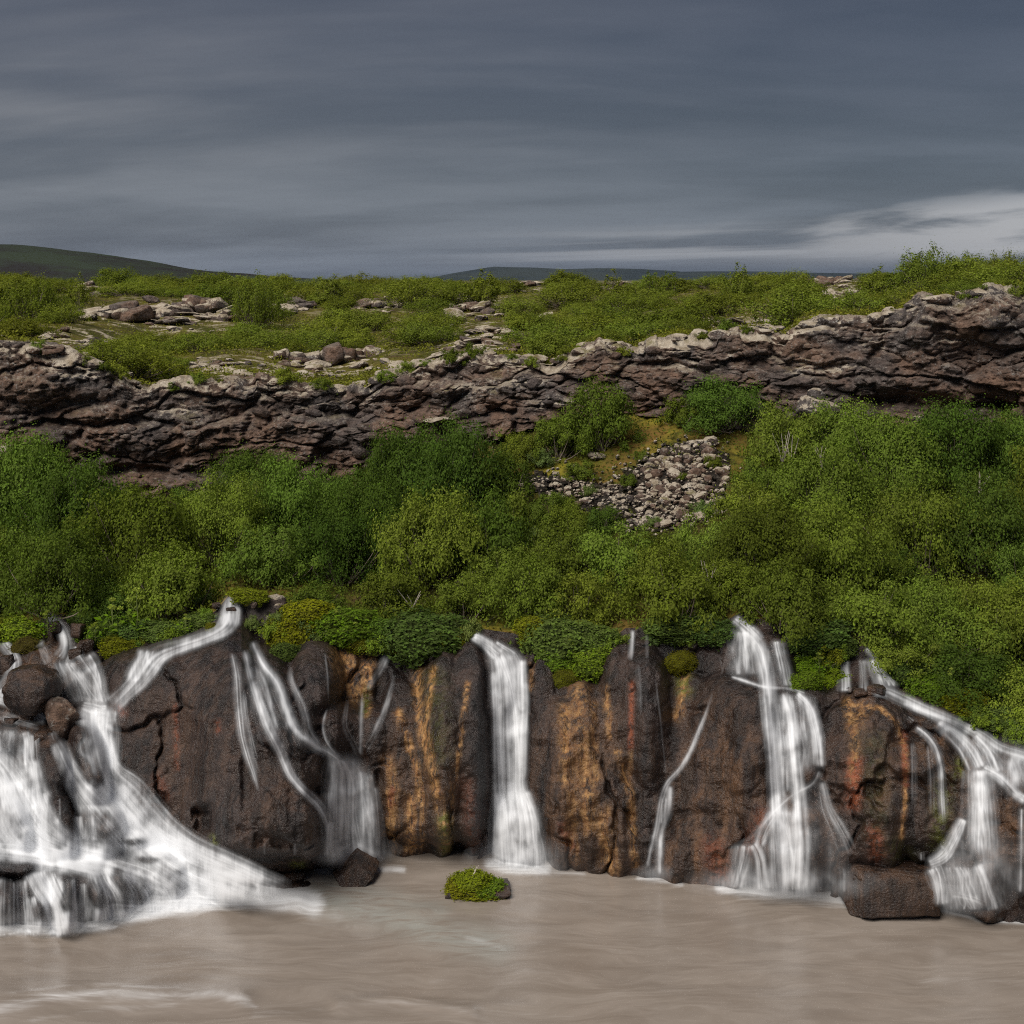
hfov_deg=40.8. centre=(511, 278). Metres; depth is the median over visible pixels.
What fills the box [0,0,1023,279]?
sky
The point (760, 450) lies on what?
shrub
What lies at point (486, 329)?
lava outcrop
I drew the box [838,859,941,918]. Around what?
boulder
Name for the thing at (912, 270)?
birch
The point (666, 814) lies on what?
waterfall
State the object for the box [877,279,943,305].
plateau shrub
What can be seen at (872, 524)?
shrub
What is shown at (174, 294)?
plateau shrub
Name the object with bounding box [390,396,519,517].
shrub
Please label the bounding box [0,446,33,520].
shrub
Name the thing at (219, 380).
edge shrub
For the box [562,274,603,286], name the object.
plateau shrub
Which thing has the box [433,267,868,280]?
distant ridge
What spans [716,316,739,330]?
edge shrub
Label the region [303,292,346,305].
plateau shrub
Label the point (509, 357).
edge shrub
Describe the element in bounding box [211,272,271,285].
plateau shrub
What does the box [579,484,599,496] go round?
shrub
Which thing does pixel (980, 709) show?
rim plant
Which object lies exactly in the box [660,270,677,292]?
birch
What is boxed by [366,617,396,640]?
herb cushion
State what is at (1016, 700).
shrub
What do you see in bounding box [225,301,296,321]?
plateau shrub
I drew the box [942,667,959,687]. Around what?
angelica
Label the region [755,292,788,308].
plateau shrub
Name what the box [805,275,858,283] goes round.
lava outcrop
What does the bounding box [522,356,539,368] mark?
edge shrub
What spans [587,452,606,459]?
boulder
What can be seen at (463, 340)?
lava outcrop
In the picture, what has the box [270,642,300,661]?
herb cushion
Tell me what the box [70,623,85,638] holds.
boulder
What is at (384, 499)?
shrub
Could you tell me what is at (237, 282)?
plateau shrub
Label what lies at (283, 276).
plateau shrub
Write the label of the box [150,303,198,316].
lava outcrop
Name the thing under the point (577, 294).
plateau shrub
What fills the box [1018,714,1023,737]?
rim plant
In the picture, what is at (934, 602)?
shrub
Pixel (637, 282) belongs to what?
plateau shrub
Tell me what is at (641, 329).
plateau shrub
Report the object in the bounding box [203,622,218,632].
moss cushion
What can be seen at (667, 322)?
plateau shrub
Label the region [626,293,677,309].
plateau shrub
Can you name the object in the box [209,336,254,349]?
plateau shrub
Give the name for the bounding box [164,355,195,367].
plateau shrub
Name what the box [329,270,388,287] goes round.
plateau shrub
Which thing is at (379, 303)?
lava outcrop
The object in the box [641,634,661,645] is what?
rim plant
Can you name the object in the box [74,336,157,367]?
plateau shrub
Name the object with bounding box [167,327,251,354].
plateau shrub
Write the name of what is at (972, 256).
birch
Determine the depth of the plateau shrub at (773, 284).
86.55 m
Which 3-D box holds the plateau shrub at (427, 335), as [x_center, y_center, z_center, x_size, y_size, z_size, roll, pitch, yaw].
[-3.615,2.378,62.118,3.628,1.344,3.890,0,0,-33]
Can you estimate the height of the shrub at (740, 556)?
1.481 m
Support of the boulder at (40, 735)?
on the cliff at (606, 763)
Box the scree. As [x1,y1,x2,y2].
[492,435,740,536]
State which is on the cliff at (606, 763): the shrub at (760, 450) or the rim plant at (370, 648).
the rim plant at (370, 648)
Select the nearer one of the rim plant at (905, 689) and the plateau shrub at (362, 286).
the rim plant at (905, 689)
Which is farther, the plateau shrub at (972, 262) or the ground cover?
the plateau shrub at (972, 262)
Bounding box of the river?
[0,849,1023,1023]
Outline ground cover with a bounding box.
[0,404,1023,697]
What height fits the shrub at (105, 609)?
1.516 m
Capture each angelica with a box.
[36,610,59,634]
[84,622,104,640]
[94,597,129,633]
[125,587,157,631]
[176,614,195,632]
[334,605,344,619]
[342,616,364,638]
[566,639,577,662]
[813,652,827,676]
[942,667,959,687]
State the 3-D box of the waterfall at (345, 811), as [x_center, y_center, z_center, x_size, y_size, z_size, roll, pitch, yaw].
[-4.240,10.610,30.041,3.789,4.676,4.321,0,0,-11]
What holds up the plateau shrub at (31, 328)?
on the lava plateau
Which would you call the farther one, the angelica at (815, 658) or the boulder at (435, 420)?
the boulder at (435, 420)
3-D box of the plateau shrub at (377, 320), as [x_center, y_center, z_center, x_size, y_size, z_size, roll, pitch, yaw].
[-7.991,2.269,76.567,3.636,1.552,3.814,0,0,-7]
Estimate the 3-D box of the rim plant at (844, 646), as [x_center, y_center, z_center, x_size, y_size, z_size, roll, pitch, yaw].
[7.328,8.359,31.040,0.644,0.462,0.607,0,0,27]
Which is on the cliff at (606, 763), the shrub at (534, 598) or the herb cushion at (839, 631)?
the herb cushion at (839, 631)
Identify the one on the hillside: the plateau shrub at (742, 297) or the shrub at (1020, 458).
the shrub at (1020, 458)
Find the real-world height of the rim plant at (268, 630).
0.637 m
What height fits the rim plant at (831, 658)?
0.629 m
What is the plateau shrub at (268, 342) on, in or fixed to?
on the lava plateau
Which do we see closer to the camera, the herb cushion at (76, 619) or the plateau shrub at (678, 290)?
the herb cushion at (76, 619)
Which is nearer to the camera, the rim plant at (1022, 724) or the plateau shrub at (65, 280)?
the rim plant at (1022, 724)
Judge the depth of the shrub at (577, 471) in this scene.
41.73 m
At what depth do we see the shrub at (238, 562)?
37.35 m
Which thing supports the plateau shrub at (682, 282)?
on the lava plateau
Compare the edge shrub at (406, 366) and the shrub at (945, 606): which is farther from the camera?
the edge shrub at (406, 366)
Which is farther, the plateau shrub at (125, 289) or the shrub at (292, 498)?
the plateau shrub at (125, 289)
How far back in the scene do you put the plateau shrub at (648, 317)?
57.99 m
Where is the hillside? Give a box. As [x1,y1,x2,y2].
[0,411,1023,694]
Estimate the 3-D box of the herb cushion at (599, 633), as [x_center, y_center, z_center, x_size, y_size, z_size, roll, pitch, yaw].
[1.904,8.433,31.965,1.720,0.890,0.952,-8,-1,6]
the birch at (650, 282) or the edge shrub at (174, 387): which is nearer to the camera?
the edge shrub at (174, 387)
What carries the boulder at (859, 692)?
on the cliff at (606, 763)
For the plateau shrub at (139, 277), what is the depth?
109.75 m
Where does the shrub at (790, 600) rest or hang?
on the hillside
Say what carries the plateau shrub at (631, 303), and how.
on the lava plateau
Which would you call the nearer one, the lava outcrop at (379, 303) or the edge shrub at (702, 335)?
the edge shrub at (702, 335)
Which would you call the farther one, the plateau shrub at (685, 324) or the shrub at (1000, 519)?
the plateau shrub at (685, 324)
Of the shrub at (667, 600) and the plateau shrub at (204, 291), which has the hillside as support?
the shrub at (667, 600)
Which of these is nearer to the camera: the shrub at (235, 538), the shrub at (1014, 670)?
the shrub at (1014, 670)
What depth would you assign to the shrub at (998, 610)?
31.74 m
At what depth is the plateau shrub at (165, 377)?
50.41 m
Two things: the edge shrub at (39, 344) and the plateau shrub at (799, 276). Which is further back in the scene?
the plateau shrub at (799, 276)
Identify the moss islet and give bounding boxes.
[440,865,510,901]
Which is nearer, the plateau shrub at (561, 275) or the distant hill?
the plateau shrub at (561, 275)
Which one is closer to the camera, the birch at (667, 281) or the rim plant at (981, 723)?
the rim plant at (981, 723)
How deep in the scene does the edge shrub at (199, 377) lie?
46.41 m
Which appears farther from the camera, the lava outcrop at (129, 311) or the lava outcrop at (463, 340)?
the lava outcrop at (129, 311)
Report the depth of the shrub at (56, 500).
39.17 m
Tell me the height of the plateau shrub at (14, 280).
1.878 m
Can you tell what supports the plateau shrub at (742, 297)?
on the lava plateau
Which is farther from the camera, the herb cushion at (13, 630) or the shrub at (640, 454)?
the shrub at (640, 454)
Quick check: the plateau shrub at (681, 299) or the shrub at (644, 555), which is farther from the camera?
the plateau shrub at (681, 299)
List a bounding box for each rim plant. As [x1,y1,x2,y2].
[0,618,11,635]
[72,627,90,642]
[86,626,112,647]
[129,631,147,647]
[130,635,145,644]
[156,616,179,641]
[199,607,212,618]
[244,614,260,630]
[256,614,287,641]
[268,607,286,631]
[296,619,317,639]
[301,618,327,640]
[357,634,393,656]
[454,615,483,642]
[600,627,622,648]
[608,631,632,650]
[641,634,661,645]
[677,633,700,647]
[691,607,717,635]
[692,602,722,632]
[708,610,727,619]
[814,654,842,669]
[818,645,846,666]
[833,643,849,661]
[901,686,912,696]
[955,696,985,723]
[968,704,1003,732]
[993,716,1017,739]
[1001,722,1023,747]
[1005,718,1023,745]
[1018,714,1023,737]
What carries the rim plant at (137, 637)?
on the cliff at (606, 763)
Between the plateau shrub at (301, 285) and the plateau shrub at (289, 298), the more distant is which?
the plateau shrub at (301, 285)
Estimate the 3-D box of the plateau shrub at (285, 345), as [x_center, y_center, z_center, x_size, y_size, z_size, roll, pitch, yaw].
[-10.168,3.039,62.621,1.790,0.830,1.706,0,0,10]
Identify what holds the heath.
on the lava plateau
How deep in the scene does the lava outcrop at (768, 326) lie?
46.71 m
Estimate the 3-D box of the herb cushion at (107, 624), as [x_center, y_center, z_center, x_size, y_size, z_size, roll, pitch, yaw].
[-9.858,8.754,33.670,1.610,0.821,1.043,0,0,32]
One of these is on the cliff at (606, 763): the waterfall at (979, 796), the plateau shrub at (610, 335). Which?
the waterfall at (979, 796)
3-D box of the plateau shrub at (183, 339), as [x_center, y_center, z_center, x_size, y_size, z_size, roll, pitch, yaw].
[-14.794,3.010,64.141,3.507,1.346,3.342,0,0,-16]
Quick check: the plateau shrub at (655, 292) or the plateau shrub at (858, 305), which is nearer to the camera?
the plateau shrub at (858, 305)
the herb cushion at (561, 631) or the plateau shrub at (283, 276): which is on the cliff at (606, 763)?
the herb cushion at (561, 631)
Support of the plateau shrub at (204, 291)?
on the lava plateau
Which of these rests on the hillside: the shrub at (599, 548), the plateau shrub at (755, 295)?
the shrub at (599, 548)
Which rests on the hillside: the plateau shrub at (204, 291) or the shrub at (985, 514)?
the shrub at (985, 514)
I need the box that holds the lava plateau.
[0,280,958,389]
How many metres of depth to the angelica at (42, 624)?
33.32 m
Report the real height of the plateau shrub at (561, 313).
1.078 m
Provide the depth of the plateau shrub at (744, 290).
80.03 m
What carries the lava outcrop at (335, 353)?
on the lava plateau
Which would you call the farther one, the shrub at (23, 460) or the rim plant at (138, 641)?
the shrub at (23, 460)
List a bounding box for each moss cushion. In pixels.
[7,634,45,658]
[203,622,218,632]
[341,638,381,655]
[553,668,579,688]
[663,648,698,678]
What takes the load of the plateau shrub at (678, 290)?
on the lava plateau
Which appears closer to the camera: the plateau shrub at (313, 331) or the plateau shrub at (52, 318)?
the plateau shrub at (52, 318)
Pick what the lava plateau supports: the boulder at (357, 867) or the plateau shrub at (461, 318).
the plateau shrub at (461, 318)
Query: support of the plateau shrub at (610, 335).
on the lava plateau
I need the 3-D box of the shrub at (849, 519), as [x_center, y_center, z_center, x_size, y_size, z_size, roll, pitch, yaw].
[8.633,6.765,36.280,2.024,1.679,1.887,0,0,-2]
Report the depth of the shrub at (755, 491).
37.06 m
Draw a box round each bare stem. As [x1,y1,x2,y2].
[397,589,420,607]
[701,561,715,584]
[772,431,789,463]
[784,435,798,462]
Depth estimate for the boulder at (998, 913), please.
27.75 m
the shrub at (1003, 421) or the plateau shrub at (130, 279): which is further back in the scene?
the plateau shrub at (130, 279)
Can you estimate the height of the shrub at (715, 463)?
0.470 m
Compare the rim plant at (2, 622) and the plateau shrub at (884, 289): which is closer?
the rim plant at (2, 622)
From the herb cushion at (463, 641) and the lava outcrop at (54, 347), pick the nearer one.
the herb cushion at (463, 641)
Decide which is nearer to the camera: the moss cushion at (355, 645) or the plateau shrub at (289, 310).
the moss cushion at (355, 645)
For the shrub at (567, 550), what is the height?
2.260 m
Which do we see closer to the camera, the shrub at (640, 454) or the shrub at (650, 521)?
the shrub at (650, 521)
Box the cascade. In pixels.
[0,600,263,934]
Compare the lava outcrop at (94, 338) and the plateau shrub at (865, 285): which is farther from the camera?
the plateau shrub at (865, 285)
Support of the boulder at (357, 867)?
in the river
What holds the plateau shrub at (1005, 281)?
on the lava plateau
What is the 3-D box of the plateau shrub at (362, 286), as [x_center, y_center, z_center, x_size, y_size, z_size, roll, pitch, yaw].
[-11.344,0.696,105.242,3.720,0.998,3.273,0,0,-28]
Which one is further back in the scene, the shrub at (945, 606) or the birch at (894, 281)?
the birch at (894, 281)
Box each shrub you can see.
[0,273,37,297]
[0,275,45,285]
[0,278,36,300]
[0,311,41,326]
[0,316,63,337]
[0,420,104,542]
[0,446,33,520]
[0,515,129,625]
[0,517,34,617]
[0,518,34,561]
[0,603,22,618]
[1,271,30,278]
[1,439,137,555]
[9,272,52,282]
[22,290,82,309]
[29,338,50,355]
[30,311,69,323]
[31,279,96,293]
[33,299,94,322]
[49,277,82,284]
[49,471,213,603]
[59,577,141,623]
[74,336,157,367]
[77,333,187,371]
[77,553,123,594]
[82,355,92,365]
[87,265,151,286]
[87,330,174,355]
[91,281,158,296]
[96,360,112,371]
[98,349,189,379]
[100,277,177,296]
[109,361,129,381]
[111,538,230,621]
[117,329,174,343]
[123,274,168,285]
[123,275,162,283]
[136,277,180,288]
[139,362,190,380]
[140,286,184,296]
[148,272,186,284]
[150,279,199,291]
[150,339,179,353]
[156,287,198,297]
[158,331,221,353]
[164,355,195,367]
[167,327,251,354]
[168,381,179,391]
[171,479,205,505]
[174,454,276,571]
[182,269,232,289]
[182,586,213,609]
[184,278,248,304]
[186,277,218,287]
[186,370,211,384]
[193,588,216,608]
[204,438,295,515]
[209,279,269,300]
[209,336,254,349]
[210,538,265,579]
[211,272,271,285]
[214,375,223,382]
[214,517,326,590]
[216,522,267,552]
[220,329,259,347]
[221,321,274,337]
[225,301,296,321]
[239,274,309,295]
[240,442,350,551]
[245,323,322,351]
[251,289,296,304]
[262,272,301,284]
[268,277,304,290]
[270,303,296,317]
[270,337,309,351]
[270,366,302,385]
[277,577,362,610]
[283,283,325,300]
[285,312,364,342]
[286,495,395,600]
[290,326,344,348]
[298,468,411,577]
[299,277,341,291]
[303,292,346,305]
[304,327,325,343]
[308,376,334,391]
[309,303,371,329]
[310,284,377,299]
[317,464,372,520]
[321,294,359,310]
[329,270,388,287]
[329,280,361,290]
[337,327,377,345]
[342,339,375,348]
[345,307,393,331]
[347,567,438,619]
[348,282,378,291]
[348,551,395,574]
[358,405,452,512]
[363,273,455,307]
[363,275,397,284]
[364,277,429,291]
[366,480,498,598]
[373,369,397,383]
[374,310,463,343]
[385,275,444,283]
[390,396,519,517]
[393,306,467,326]
[394,316,468,344]
[395,360,415,373]
[400,295,461,315]
[412,282,488,303]
[419,359,430,366]
[424,278,473,287]
[424,566,508,619]
[437,279,474,289]
[439,346,467,365]
[443,482,538,576]
[451,438,537,504]
[458,538,541,599]
[460,341,487,361]
[469,274,528,292]
[470,548,577,630]
[482,284,513,294]
[482,486,537,531]
[489,310,538,329]
[490,290,545,315]
[495,426,518,439]
[496,426,545,470]
[497,315,584,348]
[505,353,518,359]
[511,511,614,594]
[521,330,589,357]
[522,304,548,311]
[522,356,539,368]
[524,448,555,467]
[525,490,574,527]
[527,278,611,308]
[527,311,559,327]
[528,525,550,546]
[530,408,591,460]
[534,535,593,591]
[538,279,579,293]
[541,268,590,285]
[542,308,573,320]
[543,494,597,537]
[545,563,640,625]
[553,306,636,335]
[554,344,574,360]
[556,371,646,453]
[557,299,608,314]
[559,299,589,309]
[560,300,597,315]
[560,457,600,481]
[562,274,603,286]
[563,305,611,324]
[567,301,641,326]
[570,279,604,293]
[572,519,664,597]
[577,327,627,341]
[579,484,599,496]
[581,316,675,342]
[583,503,630,535]
[591,287,658,312]
[593,283,672,303]
[604,546,746,639]
[616,346,633,356]
[618,471,636,486]
[620,306,687,329]
[621,282,642,292]
[623,535,695,587]
[625,276,655,286]
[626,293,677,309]
[629,528,681,571]
[632,450,646,460]
[645,515,662,527]
[646,274,703,292]
[648,297,721,329]
[652,283,682,292]
[654,319,680,333]
[654,395,704,426]
[657,312,710,331]
[659,505,735,577]
[675,293,716,303]
[675,371,782,434]
[675,472,687,479]
[680,288,747,314]
[680,491,825,586]
[681,544,715,577]
[687,499,715,514]
[689,273,727,288]
[693,331,708,338]
[698,272,740,284]
[700,473,806,528]
[703,454,722,468]
[703,554,777,610]
[708,521,765,568]
[709,271,771,287]
[712,283,766,295]
[713,273,784,294]
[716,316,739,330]
[724,291,757,305]
[725,456,785,496]
[728,274,835,327]
[731,555,839,653]
[739,395,825,478]
[740,324,753,333]
[742,291,772,301]
[751,267,816,281]
[752,271,796,279]
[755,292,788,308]
[757,275,817,289]
[758,438,889,526]
[763,280,837,315]
[764,482,913,616]
[770,282,838,296]
[777,279,830,288]
[778,495,812,528]
[784,392,889,473]
[805,286,886,313]
[809,402,952,507]
[811,458,874,505]
[811,574,942,656]
[814,428,844,450]
[815,508,872,544]
[846,471,1004,594]
[847,483,874,506]
[850,270,896,282]
[851,278,885,289]
[856,270,897,284]
[859,515,890,532]
[859,629,946,684]
[863,545,934,593]
[870,280,899,294]
[873,545,923,598]
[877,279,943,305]
[878,570,1019,673]
[898,389,1022,498]
[898,485,932,516]
[908,252,999,288]
[913,264,996,292]
[915,457,963,495]
[919,637,1023,713]
[921,461,1023,581]
[921,586,950,621]
[937,277,973,294]
[937,570,1023,670]
[950,258,1023,286]
[954,471,1000,504]
[954,492,1007,545]
[956,281,989,299]
[957,267,988,283]
[960,270,1023,286]
[965,649,1016,676]
[975,581,1018,613]
[977,393,1023,485]
[980,528,1023,576]
[981,532,1023,597]
[984,410,1021,460]
[984,660,1023,726]
[985,276,1023,285]
[998,437,1023,525]
[1003,662,1023,687]
[1005,280,1023,296]
[1016,636,1023,658]
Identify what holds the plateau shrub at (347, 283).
on the lava plateau
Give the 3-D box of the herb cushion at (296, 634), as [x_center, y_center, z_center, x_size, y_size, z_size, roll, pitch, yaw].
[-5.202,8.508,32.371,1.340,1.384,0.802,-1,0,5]
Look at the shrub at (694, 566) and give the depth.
34.23 m
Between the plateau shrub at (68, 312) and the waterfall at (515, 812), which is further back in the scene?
the plateau shrub at (68, 312)
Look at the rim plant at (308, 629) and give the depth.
32.17 m
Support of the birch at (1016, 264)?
on the lava plateau
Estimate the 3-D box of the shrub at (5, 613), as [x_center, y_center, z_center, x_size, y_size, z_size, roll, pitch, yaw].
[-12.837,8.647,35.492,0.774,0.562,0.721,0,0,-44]
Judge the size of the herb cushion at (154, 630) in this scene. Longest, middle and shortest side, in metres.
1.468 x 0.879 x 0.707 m
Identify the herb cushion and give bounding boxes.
[0,613,47,646]
[66,609,94,629]
[81,618,121,644]
[97,633,137,659]
[112,618,159,643]
[139,618,183,643]
[174,610,220,635]
[225,587,272,606]
[262,612,315,646]
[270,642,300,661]
[278,598,336,626]
[309,605,381,654]
[364,601,480,671]
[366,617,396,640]
[453,625,474,646]
[507,607,598,669]
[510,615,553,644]
[534,653,573,673]
[565,644,612,683]
[580,625,630,649]
[639,614,700,645]
[687,615,739,651]
[781,618,857,658]
[787,670,824,692]
[794,654,835,674]
[811,666,852,689]
[826,638,861,662]
[881,653,933,688]
[902,671,961,701]
[937,687,992,717]
[961,705,1023,733]
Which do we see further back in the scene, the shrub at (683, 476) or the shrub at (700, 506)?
the shrub at (683, 476)
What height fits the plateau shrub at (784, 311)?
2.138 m
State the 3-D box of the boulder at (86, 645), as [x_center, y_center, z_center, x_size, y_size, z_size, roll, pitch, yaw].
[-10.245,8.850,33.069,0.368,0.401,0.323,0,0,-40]
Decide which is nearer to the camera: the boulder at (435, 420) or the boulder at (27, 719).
the boulder at (27, 719)
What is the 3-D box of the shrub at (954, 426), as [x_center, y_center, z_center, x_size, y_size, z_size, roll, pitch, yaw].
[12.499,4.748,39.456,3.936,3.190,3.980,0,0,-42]
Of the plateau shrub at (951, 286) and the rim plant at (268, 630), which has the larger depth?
the plateau shrub at (951, 286)
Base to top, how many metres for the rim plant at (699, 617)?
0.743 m
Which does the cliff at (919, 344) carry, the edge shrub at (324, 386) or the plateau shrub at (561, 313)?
the edge shrub at (324, 386)
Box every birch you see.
[0,271,63,322]
[67,272,94,308]
[229,262,288,327]
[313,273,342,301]
[462,267,502,302]
[602,269,630,297]
[638,269,659,294]
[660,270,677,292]
[722,262,752,294]
[854,263,897,296]
[883,252,921,292]
[895,241,965,290]
[956,250,988,269]
[981,250,1023,271]
[995,251,1023,272]
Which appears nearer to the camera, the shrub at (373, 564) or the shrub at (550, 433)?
the shrub at (373, 564)
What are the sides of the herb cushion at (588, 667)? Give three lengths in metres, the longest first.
1.499 x 1.218 x 0.824 m
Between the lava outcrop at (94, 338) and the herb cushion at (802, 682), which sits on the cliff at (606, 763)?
the herb cushion at (802, 682)
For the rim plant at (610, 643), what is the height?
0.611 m
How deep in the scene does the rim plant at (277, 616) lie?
32.38 m
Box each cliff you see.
[0,282,1023,506]
[0,597,1023,925]
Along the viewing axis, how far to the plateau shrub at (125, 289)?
92.98 m
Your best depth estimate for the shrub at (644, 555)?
34.02 m
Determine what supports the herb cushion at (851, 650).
on the cliff at (606, 763)
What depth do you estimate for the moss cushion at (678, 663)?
31.39 m
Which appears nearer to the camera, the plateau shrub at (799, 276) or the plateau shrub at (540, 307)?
the plateau shrub at (540, 307)
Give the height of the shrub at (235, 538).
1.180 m
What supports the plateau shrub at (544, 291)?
on the lava plateau
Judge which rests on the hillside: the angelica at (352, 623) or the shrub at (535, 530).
the shrub at (535, 530)
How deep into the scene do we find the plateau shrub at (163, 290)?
93.81 m
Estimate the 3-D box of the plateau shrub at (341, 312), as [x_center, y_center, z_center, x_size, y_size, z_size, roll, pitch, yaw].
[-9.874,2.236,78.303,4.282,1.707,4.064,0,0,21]
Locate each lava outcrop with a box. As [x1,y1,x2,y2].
[0,340,49,347]
[0,342,64,354]
[65,281,100,290]
[83,300,159,322]
[87,337,104,343]
[148,316,196,324]
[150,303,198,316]
[171,294,227,313]
[184,359,239,368]
[193,305,245,321]
[269,348,305,360]
[287,297,317,308]
[294,342,365,365]
[351,298,406,308]
[356,345,384,357]
[424,346,490,359]
[449,301,490,311]
[454,336,503,345]
[464,326,513,334]
[518,280,543,286]
[714,317,768,325]
[749,323,783,331]
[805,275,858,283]
[822,288,851,299]
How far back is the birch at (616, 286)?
89.74 m
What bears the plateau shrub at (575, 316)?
on the lava plateau
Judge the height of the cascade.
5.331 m
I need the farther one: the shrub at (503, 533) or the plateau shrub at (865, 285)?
the plateau shrub at (865, 285)
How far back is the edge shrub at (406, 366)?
46.88 m
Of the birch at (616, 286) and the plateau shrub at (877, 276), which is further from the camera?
the plateau shrub at (877, 276)
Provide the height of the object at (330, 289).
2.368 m
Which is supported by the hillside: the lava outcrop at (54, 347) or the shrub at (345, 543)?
the shrub at (345, 543)
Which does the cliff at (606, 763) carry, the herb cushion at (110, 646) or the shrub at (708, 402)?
the herb cushion at (110, 646)
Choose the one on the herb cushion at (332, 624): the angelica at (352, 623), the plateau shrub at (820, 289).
the angelica at (352, 623)
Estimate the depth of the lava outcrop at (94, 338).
60.45 m
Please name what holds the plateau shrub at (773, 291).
on the lava plateau
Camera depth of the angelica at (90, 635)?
33.11 m
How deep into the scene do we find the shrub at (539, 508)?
38.96 m
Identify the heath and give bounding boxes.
[0,279,1022,386]
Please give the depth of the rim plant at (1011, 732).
29.14 m
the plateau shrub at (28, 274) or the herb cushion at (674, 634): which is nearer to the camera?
the herb cushion at (674, 634)
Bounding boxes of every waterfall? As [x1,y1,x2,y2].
[239,643,379,859]
[474,634,538,865]
[653,742,693,871]
[734,619,822,890]
[845,649,1023,907]
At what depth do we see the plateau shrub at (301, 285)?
101.57 m
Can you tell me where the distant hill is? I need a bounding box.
[0,244,323,285]
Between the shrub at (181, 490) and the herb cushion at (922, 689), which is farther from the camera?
the shrub at (181, 490)
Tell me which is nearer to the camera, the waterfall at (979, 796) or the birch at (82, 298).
the waterfall at (979, 796)
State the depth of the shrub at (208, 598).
34.89 m
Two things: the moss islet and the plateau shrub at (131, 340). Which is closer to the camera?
the moss islet
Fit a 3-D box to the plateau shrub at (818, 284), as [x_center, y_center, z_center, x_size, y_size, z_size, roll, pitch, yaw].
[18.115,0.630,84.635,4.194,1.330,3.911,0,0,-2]
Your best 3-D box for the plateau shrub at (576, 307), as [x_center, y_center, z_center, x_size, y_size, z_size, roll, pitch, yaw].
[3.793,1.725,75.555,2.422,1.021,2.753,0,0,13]
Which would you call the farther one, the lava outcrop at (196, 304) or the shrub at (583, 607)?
the lava outcrop at (196, 304)
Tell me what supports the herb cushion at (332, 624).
on the cliff at (606, 763)
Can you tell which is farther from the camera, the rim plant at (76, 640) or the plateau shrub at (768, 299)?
the plateau shrub at (768, 299)
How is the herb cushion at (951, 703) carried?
on the cliff at (606, 763)
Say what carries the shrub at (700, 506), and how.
on the hillside
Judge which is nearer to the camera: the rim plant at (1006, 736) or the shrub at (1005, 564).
the rim plant at (1006, 736)
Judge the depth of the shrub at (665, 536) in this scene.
35.28 m
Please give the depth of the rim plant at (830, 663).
30.74 m
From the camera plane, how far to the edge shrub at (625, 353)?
45.85 m
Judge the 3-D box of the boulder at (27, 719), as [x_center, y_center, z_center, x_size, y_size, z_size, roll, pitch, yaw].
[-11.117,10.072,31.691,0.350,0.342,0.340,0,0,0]
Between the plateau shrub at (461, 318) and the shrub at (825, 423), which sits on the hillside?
the shrub at (825, 423)
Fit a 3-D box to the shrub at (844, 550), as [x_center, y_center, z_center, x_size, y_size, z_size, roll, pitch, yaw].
[8.013,6.570,33.937,4.077,3.265,3.645,0,0,-9]
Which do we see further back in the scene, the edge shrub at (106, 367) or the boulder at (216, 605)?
the edge shrub at (106, 367)
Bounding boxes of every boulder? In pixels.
[0,654,15,679]
[2,664,64,715]
[4,717,18,725]
[21,715,36,723]
[34,730,48,741]
[44,696,78,739]
[50,620,60,633]
[68,647,81,661]
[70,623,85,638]
[77,638,94,652]
[212,602,220,608]
[226,606,235,613]
[245,594,287,626]
[272,871,305,881]
[331,844,378,886]
[423,417,452,423]
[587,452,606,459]
[796,395,841,417]
[807,388,825,399]
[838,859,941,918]
[846,686,855,692]
[853,688,866,696]
[867,684,885,695]
[969,905,1008,922]
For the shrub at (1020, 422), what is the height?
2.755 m
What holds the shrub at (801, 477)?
on the hillside
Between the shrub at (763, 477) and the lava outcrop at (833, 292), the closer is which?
the shrub at (763, 477)
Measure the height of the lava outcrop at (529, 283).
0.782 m
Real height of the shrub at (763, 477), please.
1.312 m
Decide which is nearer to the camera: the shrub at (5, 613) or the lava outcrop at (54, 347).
the shrub at (5, 613)
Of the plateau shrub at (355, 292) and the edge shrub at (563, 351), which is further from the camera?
the plateau shrub at (355, 292)
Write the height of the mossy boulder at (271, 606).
0.864 m
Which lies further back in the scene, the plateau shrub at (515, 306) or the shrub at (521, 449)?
the plateau shrub at (515, 306)
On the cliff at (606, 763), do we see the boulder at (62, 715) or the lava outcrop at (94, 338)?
the boulder at (62, 715)
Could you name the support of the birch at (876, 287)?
on the lava plateau
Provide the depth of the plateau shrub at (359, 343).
68.41 m
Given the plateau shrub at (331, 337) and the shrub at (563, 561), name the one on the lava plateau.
the plateau shrub at (331, 337)
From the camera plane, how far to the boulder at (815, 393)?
42.58 m
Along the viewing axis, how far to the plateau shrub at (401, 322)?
63.68 m
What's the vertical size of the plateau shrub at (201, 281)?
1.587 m
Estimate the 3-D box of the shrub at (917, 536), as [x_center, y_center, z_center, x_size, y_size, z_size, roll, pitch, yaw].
[10.611,6.426,35.666,3.491,3.059,4.278,0,0,-24]
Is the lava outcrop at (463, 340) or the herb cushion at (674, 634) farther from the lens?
the lava outcrop at (463, 340)
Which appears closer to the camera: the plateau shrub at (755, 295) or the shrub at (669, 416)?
the shrub at (669, 416)
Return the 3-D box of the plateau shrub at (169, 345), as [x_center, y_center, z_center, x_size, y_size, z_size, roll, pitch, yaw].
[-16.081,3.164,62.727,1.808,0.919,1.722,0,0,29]
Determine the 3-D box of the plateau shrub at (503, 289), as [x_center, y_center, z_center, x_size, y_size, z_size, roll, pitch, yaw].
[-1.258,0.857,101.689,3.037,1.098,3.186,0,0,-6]
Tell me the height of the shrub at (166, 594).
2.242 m
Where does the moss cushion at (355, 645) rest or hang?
on the cliff at (606, 763)

